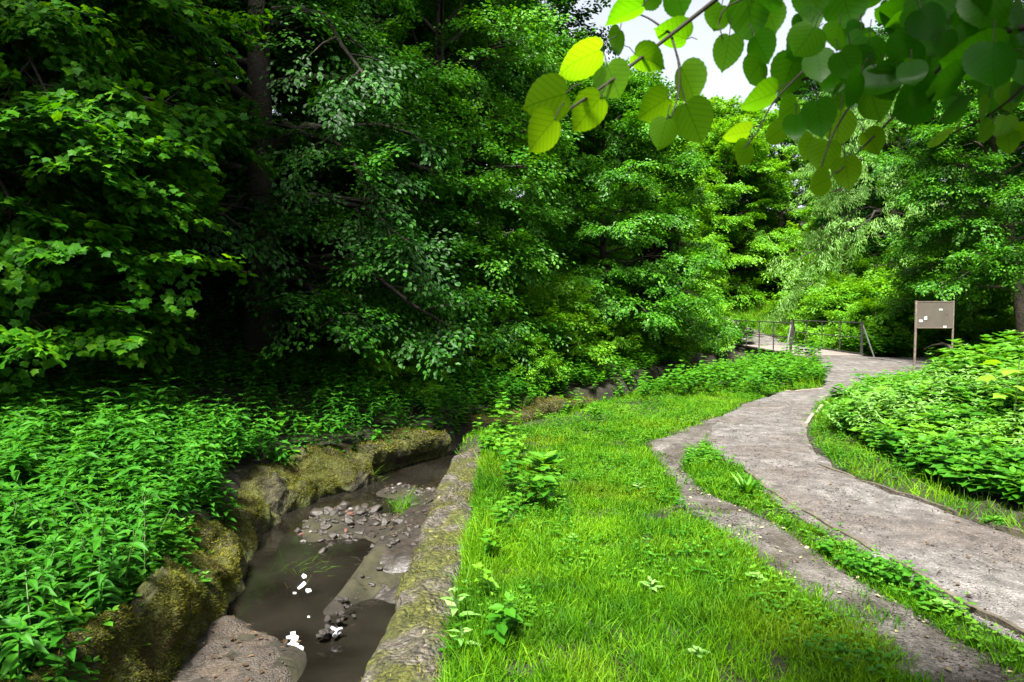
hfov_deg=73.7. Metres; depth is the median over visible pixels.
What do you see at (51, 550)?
nettle plant
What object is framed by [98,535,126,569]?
nettle plant
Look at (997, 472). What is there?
herb plant
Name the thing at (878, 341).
undergrowth
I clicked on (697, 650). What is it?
weed plant
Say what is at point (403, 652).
concrete wall
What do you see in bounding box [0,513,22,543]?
nettle plant
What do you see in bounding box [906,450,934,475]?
herb plant
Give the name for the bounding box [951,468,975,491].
herb plant
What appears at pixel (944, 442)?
herb plant
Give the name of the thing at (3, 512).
nettle plant
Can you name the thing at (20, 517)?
nettle plant
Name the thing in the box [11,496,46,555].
nettle plant
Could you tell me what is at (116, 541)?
nettle plant
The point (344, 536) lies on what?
stone
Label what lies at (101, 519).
nettle plant
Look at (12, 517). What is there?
nettle plant
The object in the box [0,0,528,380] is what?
lime tree
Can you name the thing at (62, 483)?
nettle plant
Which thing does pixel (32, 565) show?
nettle plant
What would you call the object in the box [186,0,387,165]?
forest tree
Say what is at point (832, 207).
ash tree
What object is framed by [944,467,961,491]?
herb plant
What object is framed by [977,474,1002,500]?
herb plant
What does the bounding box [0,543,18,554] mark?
nettle plant
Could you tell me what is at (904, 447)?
herb plant
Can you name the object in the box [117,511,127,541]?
nettle plant
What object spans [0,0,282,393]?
maple tree
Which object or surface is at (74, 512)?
nettle plant
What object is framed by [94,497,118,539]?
nettle plant
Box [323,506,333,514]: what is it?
stone
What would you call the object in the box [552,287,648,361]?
shrub
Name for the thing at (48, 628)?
nettle plant
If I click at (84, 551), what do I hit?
nettle plant
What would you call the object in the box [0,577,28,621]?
nettle plant
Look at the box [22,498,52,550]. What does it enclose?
nettle plant
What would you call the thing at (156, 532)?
nettle plant
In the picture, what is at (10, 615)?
nettle plant
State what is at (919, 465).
herb plant
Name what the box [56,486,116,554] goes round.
nettle plant
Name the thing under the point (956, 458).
herb plant
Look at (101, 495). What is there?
nettle plant
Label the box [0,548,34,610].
nettle plant
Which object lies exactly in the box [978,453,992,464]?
herb plant
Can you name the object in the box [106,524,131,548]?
nettle plant
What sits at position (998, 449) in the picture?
herb plant
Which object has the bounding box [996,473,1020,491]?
herb plant
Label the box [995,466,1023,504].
herb plant
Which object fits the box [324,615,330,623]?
stone
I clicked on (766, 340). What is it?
path
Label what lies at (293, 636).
foam patch
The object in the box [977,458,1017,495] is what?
herb plant
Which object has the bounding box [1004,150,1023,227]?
forest tree
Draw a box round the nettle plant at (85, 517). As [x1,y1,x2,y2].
[74,506,101,554]
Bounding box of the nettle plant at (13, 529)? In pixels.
[0,496,26,551]
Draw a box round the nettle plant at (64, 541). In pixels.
[36,521,71,560]
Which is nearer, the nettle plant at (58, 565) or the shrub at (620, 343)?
the nettle plant at (58, 565)
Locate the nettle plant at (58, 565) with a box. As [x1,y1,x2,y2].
[44,544,93,607]
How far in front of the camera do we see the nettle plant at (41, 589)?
3.75 m
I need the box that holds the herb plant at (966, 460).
[946,458,983,487]
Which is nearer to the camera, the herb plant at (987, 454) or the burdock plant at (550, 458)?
the herb plant at (987, 454)
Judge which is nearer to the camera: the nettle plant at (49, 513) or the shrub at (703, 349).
the nettle plant at (49, 513)
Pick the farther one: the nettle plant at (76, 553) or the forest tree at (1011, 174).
the forest tree at (1011, 174)
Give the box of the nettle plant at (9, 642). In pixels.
[0,634,30,681]
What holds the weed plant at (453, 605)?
on the ground at (350, 590)
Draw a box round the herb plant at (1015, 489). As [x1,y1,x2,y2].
[1001,483,1023,508]
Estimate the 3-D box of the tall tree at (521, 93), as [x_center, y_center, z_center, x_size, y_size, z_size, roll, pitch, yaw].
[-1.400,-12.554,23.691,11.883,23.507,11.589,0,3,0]
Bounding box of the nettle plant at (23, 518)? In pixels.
[7,502,40,556]
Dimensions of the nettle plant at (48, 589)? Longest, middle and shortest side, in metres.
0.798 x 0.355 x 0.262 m
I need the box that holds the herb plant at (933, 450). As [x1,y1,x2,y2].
[925,447,937,474]
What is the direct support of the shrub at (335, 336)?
on the ground at (350, 590)
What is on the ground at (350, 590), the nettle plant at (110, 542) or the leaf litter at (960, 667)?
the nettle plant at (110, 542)
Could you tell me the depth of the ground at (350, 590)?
10.65 m
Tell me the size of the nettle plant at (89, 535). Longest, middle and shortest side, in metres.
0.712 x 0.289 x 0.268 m
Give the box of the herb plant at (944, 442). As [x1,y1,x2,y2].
[925,434,962,455]
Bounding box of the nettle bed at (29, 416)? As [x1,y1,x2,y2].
[0,283,595,534]
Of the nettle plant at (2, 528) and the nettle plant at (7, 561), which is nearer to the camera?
the nettle plant at (7, 561)
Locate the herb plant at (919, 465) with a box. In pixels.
[906,455,927,472]
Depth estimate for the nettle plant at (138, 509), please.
5.29 m
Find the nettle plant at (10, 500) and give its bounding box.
[2,485,41,539]
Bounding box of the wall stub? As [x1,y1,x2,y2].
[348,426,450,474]
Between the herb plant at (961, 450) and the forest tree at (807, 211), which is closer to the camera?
the herb plant at (961, 450)
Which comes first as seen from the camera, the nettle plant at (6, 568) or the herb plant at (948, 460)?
the nettle plant at (6, 568)
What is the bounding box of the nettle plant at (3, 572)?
[0,559,19,603]
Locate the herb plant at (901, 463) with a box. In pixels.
[895,454,911,468]
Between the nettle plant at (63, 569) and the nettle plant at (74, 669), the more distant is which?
the nettle plant at (63, 569)
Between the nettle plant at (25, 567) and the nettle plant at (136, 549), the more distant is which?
the nettle plant at (136, 549)
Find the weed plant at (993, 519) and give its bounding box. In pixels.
[982,515,1004,522]
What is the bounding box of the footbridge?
[729,320,874,356]
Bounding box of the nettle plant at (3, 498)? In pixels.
[0,482,18,523]
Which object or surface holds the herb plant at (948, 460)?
on the ground at (350, 590)
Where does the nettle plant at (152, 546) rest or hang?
on the ground at (350, 590)
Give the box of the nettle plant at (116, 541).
[107,520,127,552]
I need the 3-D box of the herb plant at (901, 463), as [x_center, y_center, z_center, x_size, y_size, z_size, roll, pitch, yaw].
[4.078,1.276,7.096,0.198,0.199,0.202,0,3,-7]
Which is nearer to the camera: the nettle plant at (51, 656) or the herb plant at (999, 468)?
the nettle plant at (51, 656)
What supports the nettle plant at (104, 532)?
on the ground at (350, 590)
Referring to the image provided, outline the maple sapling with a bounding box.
[975,357,1023,416]
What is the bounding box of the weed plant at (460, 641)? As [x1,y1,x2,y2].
[448,626,480,651]
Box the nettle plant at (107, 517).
[90,512,113,530]
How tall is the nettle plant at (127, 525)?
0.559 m
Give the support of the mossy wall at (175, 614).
on the ground at (350, 590)
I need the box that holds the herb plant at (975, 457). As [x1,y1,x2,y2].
[963,455,987,471]
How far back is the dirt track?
4.30 m
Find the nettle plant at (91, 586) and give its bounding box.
[66,536,111,619]
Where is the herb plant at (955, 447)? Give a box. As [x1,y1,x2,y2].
[947,445,973,457]
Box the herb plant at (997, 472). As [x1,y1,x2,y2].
[992,465,1008,497]
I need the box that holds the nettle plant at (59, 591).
[39,577,71,609]
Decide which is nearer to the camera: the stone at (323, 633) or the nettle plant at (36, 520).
the nettle plant at (36, 520)
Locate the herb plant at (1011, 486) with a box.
[1000,477,1023,503]
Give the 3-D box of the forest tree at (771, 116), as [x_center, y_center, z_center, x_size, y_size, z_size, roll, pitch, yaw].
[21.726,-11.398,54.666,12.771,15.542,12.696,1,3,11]
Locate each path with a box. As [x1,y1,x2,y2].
[706,387,1023,641]
[723,318,793,344]
[806,356,929,396]
[874,357,944,362]
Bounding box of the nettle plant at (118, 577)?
[105,561,130,604]
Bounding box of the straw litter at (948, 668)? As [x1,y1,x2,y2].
[677,471,1011,671]
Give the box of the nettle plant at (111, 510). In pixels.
[100,496,132,540]
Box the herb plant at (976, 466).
[960,454,994,494]
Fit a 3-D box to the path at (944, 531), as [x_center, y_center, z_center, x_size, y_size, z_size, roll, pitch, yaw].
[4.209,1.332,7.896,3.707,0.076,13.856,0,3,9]
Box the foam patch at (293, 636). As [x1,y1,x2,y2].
[286,631,303,649]
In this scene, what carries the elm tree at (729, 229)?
on the ground at (350, 590)
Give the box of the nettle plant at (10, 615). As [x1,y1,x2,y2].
[0,612,40,668]
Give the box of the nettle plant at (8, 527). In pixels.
[0,493,31,569]
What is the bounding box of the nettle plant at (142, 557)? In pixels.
[123,543,149,573]
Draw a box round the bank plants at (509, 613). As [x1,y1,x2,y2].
[471,349,797,644]
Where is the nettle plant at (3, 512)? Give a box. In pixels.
[0,510,18,554]
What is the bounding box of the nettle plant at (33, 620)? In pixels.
[0,590,48,640]
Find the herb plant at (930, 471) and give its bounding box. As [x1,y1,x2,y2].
[915,462,942,480]
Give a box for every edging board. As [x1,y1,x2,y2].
[744,469,875,551]
[804,404,823,426]
[819,463,958,514]
[889,557,1023,639]
[975,518,1023,534]
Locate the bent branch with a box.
[923,342,950,351]
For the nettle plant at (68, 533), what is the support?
on the ground at (350, 590)
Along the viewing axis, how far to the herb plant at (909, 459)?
6.90 m
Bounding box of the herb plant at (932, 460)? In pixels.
[923,453,943,479]
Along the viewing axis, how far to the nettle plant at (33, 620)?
3.77 m
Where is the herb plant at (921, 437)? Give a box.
[911,435,935,456]
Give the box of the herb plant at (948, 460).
[935,449,954,473]
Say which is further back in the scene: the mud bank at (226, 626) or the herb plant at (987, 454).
the herb plant at (987, 454)
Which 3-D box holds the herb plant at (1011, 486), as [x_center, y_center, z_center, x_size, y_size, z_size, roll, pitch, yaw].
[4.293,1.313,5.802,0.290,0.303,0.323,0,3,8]
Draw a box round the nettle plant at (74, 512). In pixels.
[43,483,82,566]
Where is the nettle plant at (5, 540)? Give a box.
[0,519,15,558]
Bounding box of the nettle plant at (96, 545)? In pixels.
[68,507,123,613]
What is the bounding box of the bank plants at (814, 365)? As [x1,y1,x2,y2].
[686,350,833,379]
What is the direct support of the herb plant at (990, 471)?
on the ground at (350, 590)
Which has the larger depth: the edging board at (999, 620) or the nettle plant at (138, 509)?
the nettle plant at (138, 509)
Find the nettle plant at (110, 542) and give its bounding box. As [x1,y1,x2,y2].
[96,527,128,558]
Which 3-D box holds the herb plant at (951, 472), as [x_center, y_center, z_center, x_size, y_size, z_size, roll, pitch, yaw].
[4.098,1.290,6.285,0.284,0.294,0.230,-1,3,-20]
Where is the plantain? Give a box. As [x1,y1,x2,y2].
[931,597,958,613]
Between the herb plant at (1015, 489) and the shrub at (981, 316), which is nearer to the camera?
the herb plant at (1015, 489)
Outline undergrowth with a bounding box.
[14,137,1023,414]
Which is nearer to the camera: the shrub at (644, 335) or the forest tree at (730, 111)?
the shrub at (644, 335)
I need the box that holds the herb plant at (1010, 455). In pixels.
[996,452,1023,469]
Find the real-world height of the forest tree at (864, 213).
15.782 m
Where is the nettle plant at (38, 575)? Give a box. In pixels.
[28,554,63,611]
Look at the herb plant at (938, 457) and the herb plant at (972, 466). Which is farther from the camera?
the herb plant at (938, 457)
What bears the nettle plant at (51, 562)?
on the ground at (350, 590)
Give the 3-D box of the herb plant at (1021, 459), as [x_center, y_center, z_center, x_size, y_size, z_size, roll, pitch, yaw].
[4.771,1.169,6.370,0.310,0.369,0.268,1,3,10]
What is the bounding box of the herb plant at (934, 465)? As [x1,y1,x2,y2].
[927,450,960,478]
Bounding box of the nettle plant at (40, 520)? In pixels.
[15,485,79,582]
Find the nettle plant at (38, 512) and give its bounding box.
[18,493,55,554]
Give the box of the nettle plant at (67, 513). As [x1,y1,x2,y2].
[57,500,82,543]
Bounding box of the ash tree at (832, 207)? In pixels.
[757,34,1023,334]
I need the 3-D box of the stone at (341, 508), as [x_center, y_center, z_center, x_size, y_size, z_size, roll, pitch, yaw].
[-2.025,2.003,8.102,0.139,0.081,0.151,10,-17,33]
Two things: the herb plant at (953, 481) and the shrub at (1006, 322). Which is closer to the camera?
the herb plant at (953, 481)
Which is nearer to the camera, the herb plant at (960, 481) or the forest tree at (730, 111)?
the herb plant at (960, 481)
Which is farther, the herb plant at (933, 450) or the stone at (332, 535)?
the stone at (332, 535)
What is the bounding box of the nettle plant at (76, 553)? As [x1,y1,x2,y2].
[56,520,111,623]
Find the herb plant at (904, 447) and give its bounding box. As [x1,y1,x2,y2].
[894,440,913,462]
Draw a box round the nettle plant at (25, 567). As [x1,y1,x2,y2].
[10,548,43,591]
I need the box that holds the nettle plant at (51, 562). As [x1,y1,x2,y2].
[37,543,62,603]
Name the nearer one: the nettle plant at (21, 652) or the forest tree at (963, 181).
the nettle plant at (21, 652)
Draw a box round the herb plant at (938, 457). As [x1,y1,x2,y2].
[927,447,948,477]
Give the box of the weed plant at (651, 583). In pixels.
[640,576,664,592]
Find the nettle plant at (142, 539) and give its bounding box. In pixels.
[130,513,154,561]
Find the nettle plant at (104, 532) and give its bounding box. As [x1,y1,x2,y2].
[85,522,116,557]
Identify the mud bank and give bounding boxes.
[172,616,292,681]
[364,445,464,603]
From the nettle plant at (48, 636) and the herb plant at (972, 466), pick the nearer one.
the nettle plant at (48, 636)
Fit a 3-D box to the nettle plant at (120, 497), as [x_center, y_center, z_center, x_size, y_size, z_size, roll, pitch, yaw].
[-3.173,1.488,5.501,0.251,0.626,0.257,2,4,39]
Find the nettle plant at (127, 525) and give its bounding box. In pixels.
[111,506,137,548]
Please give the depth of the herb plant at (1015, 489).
5.77 m
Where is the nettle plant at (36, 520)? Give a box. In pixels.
[25,502,60,564]
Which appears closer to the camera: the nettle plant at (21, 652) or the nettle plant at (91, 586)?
the nettle plant at (21, 652)
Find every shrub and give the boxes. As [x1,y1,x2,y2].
[304,286,426,374]
[357,327,451,402]
[426,295,542,383]
[456,272,617,392]
[479,331,570,396]
[494,251,611,346]
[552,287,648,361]
[596,287,711,367]
[598,311,663,363]
[626,226,691,349]
[653,307,712,353]
[686,290,736,354]
[761,234,884,317]
[774,276,901,343]
[778,248,887,326]
[798,269,873,329]
[808,293,860,332]
[809,328,865,350]
[815,294,928,354]
[835,265,985,329]
[840,302,926,352]
[855,212,1001,267]
[860,238,1009,283]
[865,289,993,357]
[921,289,1014,354]
[963,290,1014,335]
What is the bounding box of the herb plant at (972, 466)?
[969,457,990,473]
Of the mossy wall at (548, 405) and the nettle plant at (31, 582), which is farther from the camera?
the mossy wall at (548, 405)
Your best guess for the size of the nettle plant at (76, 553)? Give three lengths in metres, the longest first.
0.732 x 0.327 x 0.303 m
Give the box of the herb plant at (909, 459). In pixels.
[904,443,931,465]
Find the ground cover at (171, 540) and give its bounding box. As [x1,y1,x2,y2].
[0,489,224,681]
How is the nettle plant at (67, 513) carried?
on the ground at (350, 590)
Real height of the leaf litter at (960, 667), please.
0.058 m
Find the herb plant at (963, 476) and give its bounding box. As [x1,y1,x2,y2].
[951,467,996,499]
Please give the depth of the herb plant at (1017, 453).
6.31 m
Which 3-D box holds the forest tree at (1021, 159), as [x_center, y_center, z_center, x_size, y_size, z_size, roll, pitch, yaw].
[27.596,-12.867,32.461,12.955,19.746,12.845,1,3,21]
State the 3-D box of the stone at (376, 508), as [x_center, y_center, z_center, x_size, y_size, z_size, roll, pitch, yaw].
[-1.705,2.120,8.506,0.222,0.141,0.154,-18,11,-17]
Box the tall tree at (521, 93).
[296,0,632,289]
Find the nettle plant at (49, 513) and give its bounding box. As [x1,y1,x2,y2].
[40,497,75,565]
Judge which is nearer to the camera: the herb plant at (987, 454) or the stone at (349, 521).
the herb plant at (987, 454)
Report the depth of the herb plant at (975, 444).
6.78 m
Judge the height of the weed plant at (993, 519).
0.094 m
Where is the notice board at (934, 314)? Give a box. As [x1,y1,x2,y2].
[913,301,954,370]
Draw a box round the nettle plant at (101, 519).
[90,517,121,562]
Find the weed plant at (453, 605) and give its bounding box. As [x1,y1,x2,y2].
[439,585,479,623]
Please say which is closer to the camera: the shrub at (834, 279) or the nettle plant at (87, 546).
the nettle plant at (87, 546)
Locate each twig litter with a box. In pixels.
[174,481,438,679]
[644,411,1020,681]
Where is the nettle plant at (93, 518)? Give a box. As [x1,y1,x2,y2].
[74,496,126,584]
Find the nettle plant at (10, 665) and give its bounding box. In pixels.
[0,612,55,681]
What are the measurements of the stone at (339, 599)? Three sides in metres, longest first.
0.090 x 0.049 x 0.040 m
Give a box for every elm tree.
[234,0,595,375]
[478,58,759,360]
[532,56,703,290]
[677,136,741,310]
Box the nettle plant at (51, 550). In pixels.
[25,534,63,595]
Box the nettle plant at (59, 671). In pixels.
[42,661,77,681]
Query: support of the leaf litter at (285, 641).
on the ground at (350, 590)
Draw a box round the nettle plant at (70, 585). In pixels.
[36,570,82,633]
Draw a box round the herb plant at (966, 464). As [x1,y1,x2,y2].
[948,454,972,470]
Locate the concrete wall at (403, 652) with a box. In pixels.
[359,446,486,681]
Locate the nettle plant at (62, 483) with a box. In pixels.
[43,466,78,535]
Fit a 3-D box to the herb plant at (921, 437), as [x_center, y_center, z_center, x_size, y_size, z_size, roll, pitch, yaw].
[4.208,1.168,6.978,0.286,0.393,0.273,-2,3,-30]
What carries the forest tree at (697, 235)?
on the ground at (350, 590)
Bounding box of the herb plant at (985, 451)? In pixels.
[973,439,998,462]
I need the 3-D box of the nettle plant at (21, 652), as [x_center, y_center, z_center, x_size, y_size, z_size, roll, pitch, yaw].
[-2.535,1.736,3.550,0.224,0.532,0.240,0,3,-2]
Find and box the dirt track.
[650,416,1023,681]
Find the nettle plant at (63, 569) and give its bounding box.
[34,534,86,622]
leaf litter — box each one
[171,484,433,681]
[662,409,1001,681]
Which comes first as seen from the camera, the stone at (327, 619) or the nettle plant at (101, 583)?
the nettle plant at (101, 583)
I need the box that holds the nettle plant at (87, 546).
[68,531,96,578]
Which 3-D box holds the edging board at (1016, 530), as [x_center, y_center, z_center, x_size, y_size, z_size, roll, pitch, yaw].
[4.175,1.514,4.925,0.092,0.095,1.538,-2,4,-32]
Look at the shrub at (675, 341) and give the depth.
22.45 m
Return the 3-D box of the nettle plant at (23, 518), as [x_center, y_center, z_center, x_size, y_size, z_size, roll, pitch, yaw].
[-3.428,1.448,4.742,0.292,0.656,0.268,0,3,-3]
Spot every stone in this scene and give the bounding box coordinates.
[310,508,322,516]
[318,547,326,552]
[318,629,326,637]
[320,523,331,529]
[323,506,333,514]
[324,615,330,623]
[327,532,336,538]
[335,506,346,511]
[335,597,342,602]
[338,501,351,508]
[338,610,345,615]
[341,534,349,538]
[344,517,353,525]
[353,505,360,510]
[354,507,365,515]
[361,503,368,507]
[369,504,382,511]
[372,521,380,525]
[380,513,392,516]
[380,516,389,525]
[393,518,403,525]
[785,388,824,391]
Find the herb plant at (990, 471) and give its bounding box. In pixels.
[972,459,1011,495]
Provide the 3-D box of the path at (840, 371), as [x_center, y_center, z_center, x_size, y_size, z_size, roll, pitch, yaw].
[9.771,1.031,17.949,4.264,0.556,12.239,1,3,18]
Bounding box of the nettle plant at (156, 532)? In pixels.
[140,518,165,551]
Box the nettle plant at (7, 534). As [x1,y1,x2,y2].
[2,530,31,568]
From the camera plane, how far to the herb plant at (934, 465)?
6.54 m
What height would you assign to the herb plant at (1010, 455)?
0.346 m
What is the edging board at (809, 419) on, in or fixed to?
on the ground at (350, 590)
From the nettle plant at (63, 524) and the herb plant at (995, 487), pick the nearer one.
the nettle plant at (63, 524)
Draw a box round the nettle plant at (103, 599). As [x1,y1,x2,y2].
[81,568,123,612]
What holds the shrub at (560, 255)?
on the ground at (350, 590)
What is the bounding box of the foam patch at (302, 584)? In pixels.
[297,581,305,588]
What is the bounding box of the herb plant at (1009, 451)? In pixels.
[993,444,1016,453]
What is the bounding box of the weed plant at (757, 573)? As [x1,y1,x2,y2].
[745,571,764,583]
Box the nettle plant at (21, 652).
[0,627,35,675]
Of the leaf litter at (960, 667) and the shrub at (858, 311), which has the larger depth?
the shrub at (858, 311)
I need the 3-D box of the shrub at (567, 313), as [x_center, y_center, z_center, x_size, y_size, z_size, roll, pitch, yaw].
[0.619,-0.216,17.498,3.978,3.148,4.132,2,3,31]
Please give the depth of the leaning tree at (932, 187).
19.36 m
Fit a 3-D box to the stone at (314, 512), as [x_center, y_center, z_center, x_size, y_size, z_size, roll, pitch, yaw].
[-2.339,2.084,8.236,0.212,0.141,0.257,14,-4,-34]
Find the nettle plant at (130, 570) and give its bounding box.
[117,545,143,596]
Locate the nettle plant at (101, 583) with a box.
[84,559,120,615]
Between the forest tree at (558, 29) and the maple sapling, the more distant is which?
the forest tree at (558, 29)
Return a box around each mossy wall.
[0,443,373,681]
[454,395,594,434]
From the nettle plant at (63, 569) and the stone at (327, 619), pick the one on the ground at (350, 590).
the nettle plant at (63, 569)
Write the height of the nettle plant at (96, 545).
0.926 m
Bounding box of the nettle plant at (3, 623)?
[0,615,27,674]
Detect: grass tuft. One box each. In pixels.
[272,550,336,571]
[387,487,425,518]
[730,472,765,493]
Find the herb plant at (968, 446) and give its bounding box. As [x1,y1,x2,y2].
[958,445,980,458]
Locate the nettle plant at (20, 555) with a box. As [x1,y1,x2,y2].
[12,553,42,601]
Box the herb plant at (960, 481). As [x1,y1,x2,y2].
[939,467,976,492]
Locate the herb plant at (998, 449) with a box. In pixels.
[985,448,1014,464]
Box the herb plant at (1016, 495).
[1010,480,1023,508]
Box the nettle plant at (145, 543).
[121,486,164,575]
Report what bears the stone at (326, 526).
on the ground at (350, 590)
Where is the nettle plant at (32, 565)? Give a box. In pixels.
[0,536,57,607]
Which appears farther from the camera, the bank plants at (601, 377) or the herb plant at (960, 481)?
the bank plants at (601, 377)
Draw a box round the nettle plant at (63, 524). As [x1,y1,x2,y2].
[40,506,69,539]
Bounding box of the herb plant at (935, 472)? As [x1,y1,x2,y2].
[933,459,958,482]
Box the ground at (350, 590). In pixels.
[0,168,1023,681]
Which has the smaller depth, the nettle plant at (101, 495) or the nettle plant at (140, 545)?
the nettle plant at (140, 545)
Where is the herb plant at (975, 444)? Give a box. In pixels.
[961,440,982,460]
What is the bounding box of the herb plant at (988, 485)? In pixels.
[967,474,996,499]
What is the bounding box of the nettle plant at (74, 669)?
[53,654,94,681]
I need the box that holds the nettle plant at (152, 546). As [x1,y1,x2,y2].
[141,493,179,555]
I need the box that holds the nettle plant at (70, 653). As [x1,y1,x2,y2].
[29,581,91,681]
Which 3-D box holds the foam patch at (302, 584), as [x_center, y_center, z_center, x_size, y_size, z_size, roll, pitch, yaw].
[-1.911,2.229,6.222,0.046,0.007,0.187,0,3,6]
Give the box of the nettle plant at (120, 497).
[103,486,127,528]
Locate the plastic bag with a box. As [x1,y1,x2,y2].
[331,626,342,637]
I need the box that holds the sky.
[214,0,1022,216]
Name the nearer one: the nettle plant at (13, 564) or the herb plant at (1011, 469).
the nettle plant at (13, 564)
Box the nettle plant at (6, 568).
[0,565,11,616]
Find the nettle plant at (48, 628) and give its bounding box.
[31,612,65,657]
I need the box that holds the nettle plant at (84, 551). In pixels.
[71,529,102,577]
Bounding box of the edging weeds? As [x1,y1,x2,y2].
[680,440,949,601]
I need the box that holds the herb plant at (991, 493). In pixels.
[970,478,1000,495]
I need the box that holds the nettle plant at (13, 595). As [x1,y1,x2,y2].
[0,573,44,629]
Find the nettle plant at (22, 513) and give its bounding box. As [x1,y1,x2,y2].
[13,492,46,544]
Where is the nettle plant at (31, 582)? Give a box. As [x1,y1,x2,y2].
[3,556,64,661]
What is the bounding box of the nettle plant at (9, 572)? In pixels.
[0,534,43,605]
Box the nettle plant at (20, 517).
[9,499,44,546]
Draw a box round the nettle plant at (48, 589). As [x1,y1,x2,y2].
[5,534,72,631]
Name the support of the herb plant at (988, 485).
on the ground at (350, 590)
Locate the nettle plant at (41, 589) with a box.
[17,568,68,640]
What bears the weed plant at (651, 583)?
on the ground at (350, 590)
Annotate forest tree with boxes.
[0,0,132,306]
[0,0,353,259]
[12,1,230,132]
[107,0,522,276]
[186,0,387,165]
[236,15,456,191]
[272,0,533,233]
[427,0,570,232]
[474,102,630,269]
[566,183,688,291]
[594,122,730,314]
[670,90,778,289]
[678,183,712,289]
[690,113,805,307]
[702,95,802,289]
[715,98,853,294]
[764,79,867,251]
[774,124,927,286]
[787,166,902,283]
[815,8,1021,257]
[856,0,1023,210]
[933,101,1023,315]
[976,0,1023,242]
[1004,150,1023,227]
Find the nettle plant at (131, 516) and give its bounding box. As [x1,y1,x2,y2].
[116,477,158,551]
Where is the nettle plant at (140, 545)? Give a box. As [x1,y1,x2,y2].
[113,499,158,597]
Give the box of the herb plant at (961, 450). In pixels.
[933,442,971,462]
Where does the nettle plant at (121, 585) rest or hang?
on the ground at (350, 590)
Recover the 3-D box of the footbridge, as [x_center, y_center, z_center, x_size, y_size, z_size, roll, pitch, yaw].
[10.651,0.344,26.003,3.089,2.300,6.450,0,3,0]
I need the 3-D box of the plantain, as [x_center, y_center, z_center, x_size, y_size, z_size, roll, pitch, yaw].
[2.441,1.518,3.855,0.151,0.101,0.147,1,3,26]
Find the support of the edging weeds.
on the ground at (350, 590)
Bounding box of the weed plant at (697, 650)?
[688,645,709,661]
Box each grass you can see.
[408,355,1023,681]
[432,356,1023,681]
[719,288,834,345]
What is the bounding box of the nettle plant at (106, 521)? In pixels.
[79,506,121,572]
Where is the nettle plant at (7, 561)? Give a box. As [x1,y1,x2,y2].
[0,549,25,570]
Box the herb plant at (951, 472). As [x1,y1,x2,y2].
[939,465,969,492]
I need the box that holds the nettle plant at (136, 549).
[128,538,149,568]
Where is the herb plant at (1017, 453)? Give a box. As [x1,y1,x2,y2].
[998,448,1023,465]
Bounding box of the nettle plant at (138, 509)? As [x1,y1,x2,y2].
[119,498,142,549]
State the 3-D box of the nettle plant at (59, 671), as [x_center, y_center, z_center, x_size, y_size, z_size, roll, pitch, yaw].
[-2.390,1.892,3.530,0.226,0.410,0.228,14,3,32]
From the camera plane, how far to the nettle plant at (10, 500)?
4.99 m
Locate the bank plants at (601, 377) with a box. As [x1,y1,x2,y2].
[263,343,701,462]
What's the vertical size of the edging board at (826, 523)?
0.115 m
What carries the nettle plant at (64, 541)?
on the ground at (350, 590)
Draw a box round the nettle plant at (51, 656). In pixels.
[14,621,66,678]
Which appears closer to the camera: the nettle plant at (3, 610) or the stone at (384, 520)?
the nettle plant at (3, 610)
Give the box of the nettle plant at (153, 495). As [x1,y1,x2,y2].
[135,482,166,539]
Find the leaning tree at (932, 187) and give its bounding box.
[855,26,1023,344]
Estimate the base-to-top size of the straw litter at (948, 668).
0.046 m
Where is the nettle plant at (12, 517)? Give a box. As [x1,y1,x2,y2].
[0,492,24,551]
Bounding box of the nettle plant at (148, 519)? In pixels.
[127,505,164,541]
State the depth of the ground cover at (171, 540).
4.92 m
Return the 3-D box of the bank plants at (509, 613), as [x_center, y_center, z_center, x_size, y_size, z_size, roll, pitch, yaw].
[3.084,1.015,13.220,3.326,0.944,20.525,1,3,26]
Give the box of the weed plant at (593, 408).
[581,401,606,421]
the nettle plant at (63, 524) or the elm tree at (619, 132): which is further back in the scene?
the elm tree at (619, 132)
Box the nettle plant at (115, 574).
[86,558,123,610]
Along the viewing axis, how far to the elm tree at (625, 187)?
26.70 m
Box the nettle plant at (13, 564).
[0,536,26,610]
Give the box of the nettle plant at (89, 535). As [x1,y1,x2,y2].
[71,513,111,575]
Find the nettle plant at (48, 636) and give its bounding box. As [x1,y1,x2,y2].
[21,625,51,664]
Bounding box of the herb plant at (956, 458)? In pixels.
[944,455,960,471]
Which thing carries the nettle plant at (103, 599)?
on the ground at (350, 590)
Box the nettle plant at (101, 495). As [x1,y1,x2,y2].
[78,493,114,530]
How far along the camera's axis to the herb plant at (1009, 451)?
6.63 m
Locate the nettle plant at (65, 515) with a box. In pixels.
[51,512,91,569]
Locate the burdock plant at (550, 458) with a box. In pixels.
[522,450,565,472]
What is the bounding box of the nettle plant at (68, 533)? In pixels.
[55,530,95,575]
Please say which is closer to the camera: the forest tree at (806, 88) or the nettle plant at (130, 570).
the nettle plant at (130, 570)
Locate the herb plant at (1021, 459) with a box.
[1014,447,1023,462]
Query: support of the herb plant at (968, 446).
on the ground at (350, 590)
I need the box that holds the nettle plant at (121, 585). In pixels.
[111,554,139,593]
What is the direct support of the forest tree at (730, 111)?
on the ground at (350, 590)
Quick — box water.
[227,447,459,681]

